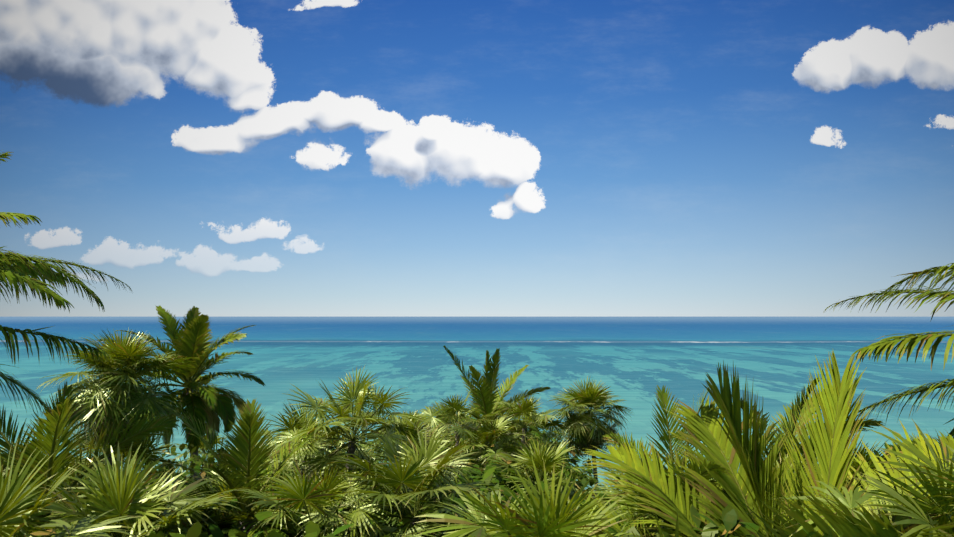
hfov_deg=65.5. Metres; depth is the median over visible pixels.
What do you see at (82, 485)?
shrub
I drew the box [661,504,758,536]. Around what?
shrub
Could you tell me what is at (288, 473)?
shrub
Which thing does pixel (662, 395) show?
young palm
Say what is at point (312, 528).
shrub
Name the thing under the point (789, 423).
coconut palm
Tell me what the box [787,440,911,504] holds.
fan palm
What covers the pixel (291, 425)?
fan palm
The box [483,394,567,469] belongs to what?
fan palm
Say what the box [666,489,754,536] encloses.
shrub
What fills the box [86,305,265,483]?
coconut palm
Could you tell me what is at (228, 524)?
shrub
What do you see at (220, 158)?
sky
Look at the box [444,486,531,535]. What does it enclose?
shrub
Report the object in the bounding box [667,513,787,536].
shrub
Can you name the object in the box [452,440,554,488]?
shrub
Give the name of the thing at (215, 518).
shrub
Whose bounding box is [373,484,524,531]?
shrub
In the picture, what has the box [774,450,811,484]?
fan palm
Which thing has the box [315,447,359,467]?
shrub
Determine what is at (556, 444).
shrub
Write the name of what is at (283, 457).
fan palm
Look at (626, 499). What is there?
fan palm
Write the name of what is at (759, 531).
shrub
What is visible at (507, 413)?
fan palm
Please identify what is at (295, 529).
shrub
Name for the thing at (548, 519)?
fan palm
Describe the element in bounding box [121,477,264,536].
shrub
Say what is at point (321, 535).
shrub
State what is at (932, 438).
fan palm
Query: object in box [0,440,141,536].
fan palm
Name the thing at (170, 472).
shrub
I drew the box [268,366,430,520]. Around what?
fan palm
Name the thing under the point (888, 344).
coconut palm
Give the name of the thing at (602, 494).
shrub
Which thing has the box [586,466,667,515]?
fan palm
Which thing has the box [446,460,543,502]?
shrub
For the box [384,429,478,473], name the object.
shrub
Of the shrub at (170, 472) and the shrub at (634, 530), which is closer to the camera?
the shrub at (634, 530)
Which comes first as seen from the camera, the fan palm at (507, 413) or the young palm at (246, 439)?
the young palm at (246, 439)
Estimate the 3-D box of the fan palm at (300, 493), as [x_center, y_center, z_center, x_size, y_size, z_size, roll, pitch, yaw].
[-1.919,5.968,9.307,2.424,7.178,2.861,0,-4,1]
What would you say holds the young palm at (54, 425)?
on the terrain ground
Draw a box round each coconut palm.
[0,150,132,437]
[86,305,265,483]
[438,345,550,460]
[560,351,953,536]
[657,376,884,470]
[825,263,953,460]
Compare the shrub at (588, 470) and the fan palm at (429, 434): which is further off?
the shrub at (588, 470)
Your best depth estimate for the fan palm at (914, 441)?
27.17 m
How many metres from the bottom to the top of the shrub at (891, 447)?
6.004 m
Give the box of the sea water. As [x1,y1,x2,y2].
[0,317,953,491]
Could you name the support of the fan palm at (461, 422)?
on the terrain ground
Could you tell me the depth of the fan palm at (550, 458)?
16.52 m
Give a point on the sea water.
(634, 362)
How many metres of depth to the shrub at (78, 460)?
16.47 m
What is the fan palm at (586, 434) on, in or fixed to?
on the terrain ground
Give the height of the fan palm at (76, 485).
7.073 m
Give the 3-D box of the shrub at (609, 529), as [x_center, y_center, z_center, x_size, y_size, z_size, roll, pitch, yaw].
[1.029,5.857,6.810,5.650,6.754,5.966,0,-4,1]
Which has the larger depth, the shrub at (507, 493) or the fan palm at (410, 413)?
the fan palm at (410, 413)
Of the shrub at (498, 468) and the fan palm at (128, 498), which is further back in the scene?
the shrub at (498, 468)
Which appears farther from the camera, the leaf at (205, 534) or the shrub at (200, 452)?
the shrub at (200, 452)
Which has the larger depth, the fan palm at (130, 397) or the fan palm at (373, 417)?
the fan palm at (373, 417)
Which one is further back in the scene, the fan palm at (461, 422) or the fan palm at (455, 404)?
the fan palm at (461, 422)
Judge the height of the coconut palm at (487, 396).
9.376 m
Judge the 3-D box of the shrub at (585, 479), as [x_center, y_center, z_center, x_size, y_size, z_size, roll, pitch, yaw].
[1.375,7.409,16.384,5.254,6.267,5.455,0,-4,1]
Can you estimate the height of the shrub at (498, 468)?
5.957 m
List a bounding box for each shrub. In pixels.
[0,458,179,492]
[27,478,302,536]
[27,499,235,536]
[30,512,184,536]
[33,440,103,483]
[36,525,246,536]
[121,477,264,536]
[135,457,203,497]
[143,487,309,536]
[147,521,389,536]
[150,439,226,486]
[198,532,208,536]
[209,511,335,536]
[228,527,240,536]
[253,492,361,536]
[262,469,331,520]
[312,426,360,464]
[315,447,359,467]
[317,523,447,536]
[326,512,477,536]
[359,496,467,535]
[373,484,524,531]
[382,487,473,526]
[383,464,515,507]
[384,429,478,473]
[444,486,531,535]
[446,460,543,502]
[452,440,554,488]
[456,457,568,489]
[474,464,605,508]
[486,469,594,502]
[491,416,584,466]
[491,430,608,480]
[533,516,620,536]
[592,472,658,536]
[623,526,639,536]
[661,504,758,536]
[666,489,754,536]
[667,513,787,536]
[757,518,822,536]
[821,478,910,526]
[870,439,913,482]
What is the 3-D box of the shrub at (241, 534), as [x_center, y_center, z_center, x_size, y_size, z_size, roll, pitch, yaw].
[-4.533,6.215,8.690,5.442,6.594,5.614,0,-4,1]
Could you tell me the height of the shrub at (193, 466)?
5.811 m
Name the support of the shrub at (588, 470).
on the terrain ground
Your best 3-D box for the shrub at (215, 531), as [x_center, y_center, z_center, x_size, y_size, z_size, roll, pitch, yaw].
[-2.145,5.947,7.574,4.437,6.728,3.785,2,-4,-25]
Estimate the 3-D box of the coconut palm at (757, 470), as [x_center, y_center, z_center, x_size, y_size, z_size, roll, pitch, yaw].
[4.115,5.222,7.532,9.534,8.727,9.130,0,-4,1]
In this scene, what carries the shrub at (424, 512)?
on the terrain ground
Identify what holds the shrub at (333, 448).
on the terrain ground
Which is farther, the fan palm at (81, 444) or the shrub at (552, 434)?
the shrub at (552, 434)
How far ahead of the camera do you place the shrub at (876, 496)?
10.66 m
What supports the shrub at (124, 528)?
on the terrain ground
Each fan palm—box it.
[0,437,111,498]
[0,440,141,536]
[24,442,246,536]
[36,328,200,480]
[71,433,123,469]
[77,437,194,491]
[165,461,327,536]
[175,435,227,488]
[227,435,320,480]
[237,456,406,536]
[255,402,386,511]
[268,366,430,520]
[291,427,501,536]
[325,405,401,464]
[340,410,481,521]
[396,409,438,441]
[408,455,647,536]
[415,390,506,483]
[416,401,477,447]
[449,414,527,483]
[460,399,497,431]
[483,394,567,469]
[487,438,598,505]
[498,403,517,429]
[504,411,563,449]
[549,375,632,500]
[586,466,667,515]
[588,472,747,536]
[768,418,953,536]
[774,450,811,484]
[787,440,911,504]
[884,433,930,481]
[895,427,953,460]
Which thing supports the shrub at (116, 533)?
on the terrain ground
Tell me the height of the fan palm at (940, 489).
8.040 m
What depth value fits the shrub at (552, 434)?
30.51 m
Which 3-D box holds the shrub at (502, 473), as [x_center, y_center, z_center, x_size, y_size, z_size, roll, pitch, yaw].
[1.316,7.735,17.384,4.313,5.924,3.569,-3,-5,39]
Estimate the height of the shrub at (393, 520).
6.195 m
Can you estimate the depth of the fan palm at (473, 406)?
42.94 m
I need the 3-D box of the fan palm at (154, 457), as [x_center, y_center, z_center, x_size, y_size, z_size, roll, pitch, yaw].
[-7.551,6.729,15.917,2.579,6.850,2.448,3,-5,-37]
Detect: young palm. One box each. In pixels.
[0,381,179,536]
[165,399,331,536]
[570,385,755,536]
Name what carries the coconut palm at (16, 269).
on the terrain ground
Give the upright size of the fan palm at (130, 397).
8.913 m
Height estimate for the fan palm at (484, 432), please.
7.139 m
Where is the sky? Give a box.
[0,0,953,316]
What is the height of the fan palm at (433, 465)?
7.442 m
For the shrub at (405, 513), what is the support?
on the terrain ground
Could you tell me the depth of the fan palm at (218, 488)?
10.72 m
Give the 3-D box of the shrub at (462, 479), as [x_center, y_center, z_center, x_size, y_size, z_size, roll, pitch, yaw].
[-1.019,7.240,15.940,5.868,6.213,4.899,-2,-4,28]
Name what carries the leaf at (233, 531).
on the terrain ground

